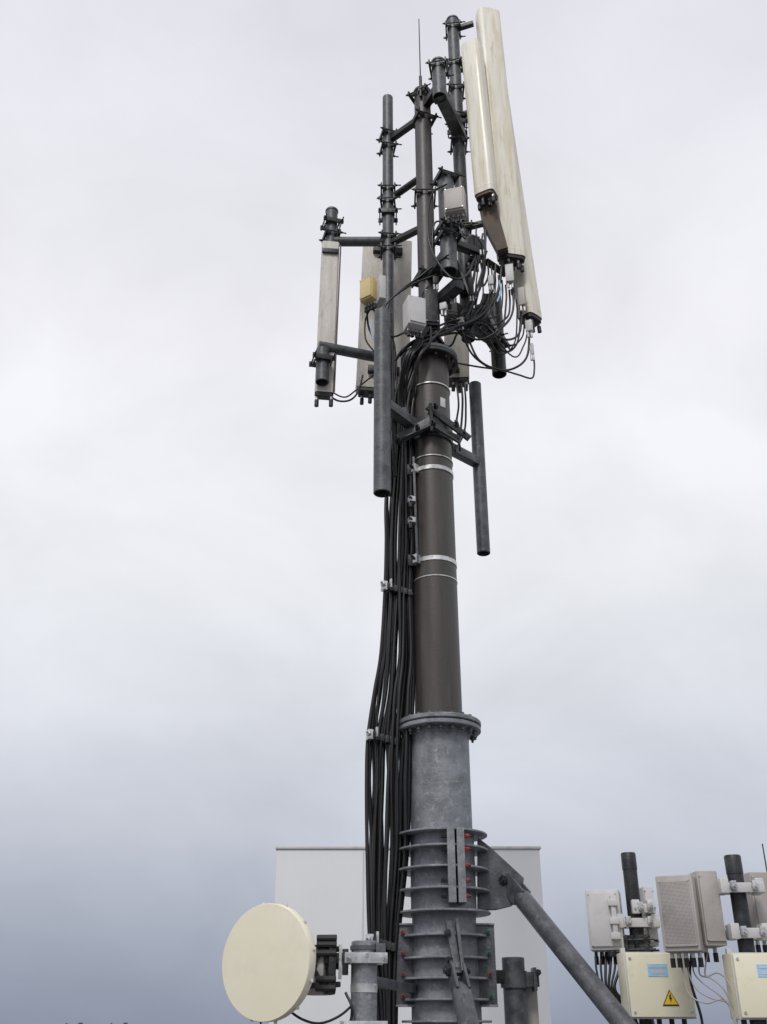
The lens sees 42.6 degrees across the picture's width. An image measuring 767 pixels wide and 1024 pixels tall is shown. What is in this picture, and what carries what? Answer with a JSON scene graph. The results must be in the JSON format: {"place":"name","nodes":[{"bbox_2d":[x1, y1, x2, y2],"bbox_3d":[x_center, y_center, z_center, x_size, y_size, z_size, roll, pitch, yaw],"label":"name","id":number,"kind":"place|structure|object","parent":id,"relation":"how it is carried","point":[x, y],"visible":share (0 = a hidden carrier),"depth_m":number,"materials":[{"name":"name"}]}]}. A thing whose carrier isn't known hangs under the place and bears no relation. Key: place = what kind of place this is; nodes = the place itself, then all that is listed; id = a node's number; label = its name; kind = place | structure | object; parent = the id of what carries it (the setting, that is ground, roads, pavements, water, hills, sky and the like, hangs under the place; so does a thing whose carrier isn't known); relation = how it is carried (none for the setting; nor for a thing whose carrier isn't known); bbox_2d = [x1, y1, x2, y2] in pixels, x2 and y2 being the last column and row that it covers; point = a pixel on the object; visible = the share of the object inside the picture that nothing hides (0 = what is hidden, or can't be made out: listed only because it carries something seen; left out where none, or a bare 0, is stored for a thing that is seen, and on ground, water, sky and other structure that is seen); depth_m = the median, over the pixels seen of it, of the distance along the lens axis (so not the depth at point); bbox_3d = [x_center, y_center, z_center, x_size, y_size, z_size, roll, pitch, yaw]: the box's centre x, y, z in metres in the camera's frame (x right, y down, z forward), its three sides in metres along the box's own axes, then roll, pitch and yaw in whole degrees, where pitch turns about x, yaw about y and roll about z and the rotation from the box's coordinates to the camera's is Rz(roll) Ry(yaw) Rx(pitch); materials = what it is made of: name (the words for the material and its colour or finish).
{"place":"outdoors","nodes":[
{"label":"outdoors","id":0,"kind":"place"},
{"bbox_2d":[0,0,766,1023],"label":"sky","id":1,"kind":"structure","parent":0,"point":[192,546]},
{"bbox_3d":[0.000,16.073,-1.632,33.600,25.800,29.660,0,-28,0],"label":"apartment block","id":2,"kind":"object","parent":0,"visible":0},
{"bbox_3d":[0.000,4.286,4.530,34.100,0.800,30.100,0,-28,0],"label":"rooftop","id":3,"kind":"object","parent":2,"relation":"on","visible":0},
{"bbox_2d":[350,940,416,1020],"bbox_3d":[-0.028,3.431,5.148,0.330,2.084,1.641,-3,-28,5],"label":"dish support post","id":4,"kind":"object","parent":3,"relation":"on","point":[366,982],"visible":0.96,"depth_m":4.93,"materials":[{"name":"metal"}]},
{"bbox_2d":[222,903,387,1023],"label":"microwave dish","id":5,"kind":"object","parent":4,"relation":"attached to","point":[278,964],"visible":0.99,"depth_m":4.84,"materials":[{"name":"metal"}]},
{"bbox_2d":[269,849,551,1023],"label":"walls","id":6,"kind":"structure","parent":3,"relation":"on","point":[320,891],"depth_m":9.31,"materials":[{"name":"grey paint"}]},
{"bbox_2d":[275,846,540,939],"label":"trim","id":7,"kind":"structure","parent":6,"relation":"attached to","point":[363,847],"depth_m":9.56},
{"bbox_2d":[395,83,636,1023],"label":"antenna mast","id":8,"kind":"object","parent":3,"relation":"on","point":[446,961],"visible":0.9,"depth_m":6.68,"materials":[{"name":"grey metal"}]},
{"bbox_2d":[314,241,340,406],"bbox_3d":[-0.503,-1.726,8.949,0.198,1.855,0.165,3,-28,-6],"label":"cellular panel antenna","id":9,"kind":"object","parent":8,"relation":"attached to","point":[328,312],"visible":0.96,"depth_m":8.97,"materials":[{"name":"white plastic"}]},
{"bbox_2d":[359,275,385,312],"bbox_3d":[-0.066,-1.957,8.840,0.251,0.320,0.195,-18,-32,30],"label":"remote radio unit","id":10,"kind":"object","parent":8,"relation":"attached to","point":[372,292],"visible":0.99,"depth_m":8.79,"materials":[{"name":"metal"}]},
{"bbox_2d":[355,240,411,404],"bbox_3d":[0.013,-2.002,9.569,0.564,2.006,0.604,0,-28,0],"label":"cellular panel antenna","id":11,"kind":"object","parent":8,"relation":"attached to","point":[371,264],"visible":0.42,"depth_m":9.72,"materials":[{"name":"white plastic"}]},
{"bbox_2d":[365,361,418,1023],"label":"feeder cables","id":12,"kind":"object","parent":8,"relation":"attached to","point":[383,908],"visible":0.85,"depth_m":7.00,"materials":[{"name":"rubber"}]},
{"bbox_2d":[402,295,425,339],"bbox_3d":[0.258,-1.636,8.370,0.160,0.380,0.205,10,-29,-18],"label":"remote radio unit","id":13,"kind":"object","parent":8,"relation":"attached to","point":[414,315],"visible":1,"depth_m":8.30,"materials":[{"name":"metal"}]},
{"bbox_2d":[418,19,422,97],"bbox_3d":[0.380,-4.750,10.289,0.050,1.207,0.066,0,-28,0],"label":"whip antenna","id":14,"kind":"object","parent":8,"relation":"attached to","point":[420,92],"visible":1,"depth_m":10.11,"materials":[{"name":"metal"}]},
{"bbox_2d":[309,15,534,555],"bbox_3d":[0.348,-2.722,9.393,2.010,6.527,1.259,0,-28,0],"label":"antenna mounting frame","id":15,"kind":"object","parent":8,"relation":"attached to","point":[388,411],"visible":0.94,"depth_m":8.90,"materials":[{"name":"grey metal"}]},
{"bbox_2d":[423,289,438,338],"bbox_3d":[0.413,-1.718,8.640,0.120,0.480,0.215,3,-28,-5],"label":"remote radio unit","id":16,"kind":"object","parent":8,"relation":"attached to","point":[430,296],"visible":0.73,"depth_m":8.55,"materials":[{"name":"metal"}]},
{"bbox_2d":[333,183,534,496],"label":"jumper cables","id":17,"kind":"object","parent":8,"relation":"attached to","point":[447,328],"visible":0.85,"depth_m":8.70,"materials":[{"name":"black rubber"}]},
{"bbox_2d":[444,297,456,323],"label":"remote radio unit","id":18,"kind":"object","parent":8,"relation":"attached to","point":[452,311],"visible":0.26,"depth_m":8.90,"materials":[{"name":"metal"}]},
{"bbox_2d":[441,303,468,392],"bbox_3d":[0.645,-1.731,9.308,0.282,1.039,0.773,-6,-28,11],"label":"cellular panel antenna","id":19,"kind":"object","parent":8,"relation":"attached to","point":[461,373],"visible":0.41,"depth_m":9.41,"materials":[{"name":"beige plastic"}]},
{"bbox_2d":[444,186,466,224],"bbox_3d":[0.632,-2.660,8.602,0.180,0.350,0.175,-7,-28,13],"label":"remote radio unit","id":20,"kind":"object","parent":8,"relation":"attached to","point":[455,207],"visible":1,"depth_m":8.53,"materials":[{"name":"metal"}]},
{"bbox_2d":[464,234,479,271],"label":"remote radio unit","id":21,"kind":"object","parent":8,"relation":"attached to","point":[469,258],"visible":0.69,"depth_m":9.09,"materials":[{"name":"metal"}]},
{"bbox_2d":[461,38,507,257],"bbox_3d":[0.984,-3.634,9.640,0.357,2.759,0.246,0,-28,0],"label":"cellular panel antenna","id":22,"kind":"object","parent":8,"relation":"attached to","point":[482,155],"visible":1,"depth_m":9.51,"materials":[{"name":"beige plastic"}]},
{"bbox_2d":[475,7,525,272],"bbox_3d":[1.167,-3.853,9.985,0.303,3.656,0.213,6,-28,-11],"label":"cellular panel antenna","id":23,"kind":"object","parent":8,"relation":"attached to","point":[488,29],"visible":0.84,"depth_m":9.83,"materials":[{"name":"beige plastic"}]},
{"bbox_2d":[509,102,541,332],"bbox_3d":[1.271,-3.388,9.957,0.399,3.899,0.252,0,-28,0],"label":"cellular panel antenna","id":24,"kind":"object","parent":8,"relation":"attached to","point":[526,279],"visible":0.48,"depth_m":9.24,"materials":[{"name":"beige plastic"}]},
{"bbox_2d":[496,957,540,1023],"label":"short pipe support","id":25,"kind":"object","parent":3,"relation":"on","point":[520,985],"visible":0.9,"depth_m":6.44,"materials":[{"name":"metal"}]},
{"bbox_2d":[595,852,660,1023],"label":"equipment post","id":26,"kind":"object","parent":3,"relation":"on","point":[636,924],"visible":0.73,"depth_m":6.41,"materials":[{"name":"metal"}]},
{"bbox_2d":[585,889,625,964],"bbox_3d":[1.473,2.748,6.505,0.220,0.450,0.302,-8,-29,14],"label":"remote radio unit","id":27,"kind":"object","parent":26,"relation":"attached to","point":[604,908],"visible":0.93,"depth_m":6.43,"materials":[{"name":"metal"}]},
{"bbox_2d":[639,887,659,947],"bbox_3d":[1.769,2.775,6.618,0.070,0.450,0.255,3,-28,-5],"label":"remote radio unit","id":28,"kind":"object","parent":26,"relation":"attached to","point":[646,893],"visible":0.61,"depth_m":6.56,"materials":[{"name":"metal"}]},
{"bbox_2d":[617,948,696,1023],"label":"electrical cabinet","id":29,"kind":"object","parent":26,"relation":"attached to","point":[652,985],"visible":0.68,"depth_m":6.08,"materials":[{"name":"beige plastic"}]},
{"bbox_2d":[655,874,705,967],"bbox_3d":[1.789,2.456,5.892,0.215,0.500,0.275,-12,-30,21],"label":"remote radio unit","id":30,"kind":"object","parent":26,"relation":"attached to","point":[680,920],"visible":1,"depth_m":5.80,"materials":[{"name":"metal"}]},
{"bbox_2d":[681,854,766,1023],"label":"equipment post","id":31,"kind":"object","parent":3,"relation":"on","point":[738,890],"visible":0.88,"depth_m":5.81,"materials":[{"name":"metal"}]},
{"bbox_2d":[690,871,726,961],"bbox_3d":[1.954,2.460,5.970,0.130,0.500,0.295,1,-28,-3],"label":"remote radio unit","id":32,"kind":"object","parent":31,"relation":"attached to","point":[711,918],"visible":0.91,"depth_m":5.86,"materials":[{"name":"metal"}]},
{"bbox_2d":[722,948,766,1023],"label":"electrical cabinet","id":33,"kind":"object","parent":31,"relation":"attached to","point":[746,975],"visible":1,"depth_m":5.60,"materials":[{"name":"beige plastic"}]},
{"bbox_2d":[743,872,766,952],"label":"remote radio unit","id":34,"kind":"object","parent":31,"relation":"attached to","point":[757,905],"visible":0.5,"depth_m":6.01,"materials":[{"name":"metal"}]},
{"bbox_2d":[762,844,766,871],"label":"whip antenna","id":35,"kind":"object","parent":3,"relation":"on","point":[764,857],"visible":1,"depth_m":6.29,"materials":[{"name":"metal"}]}
]}

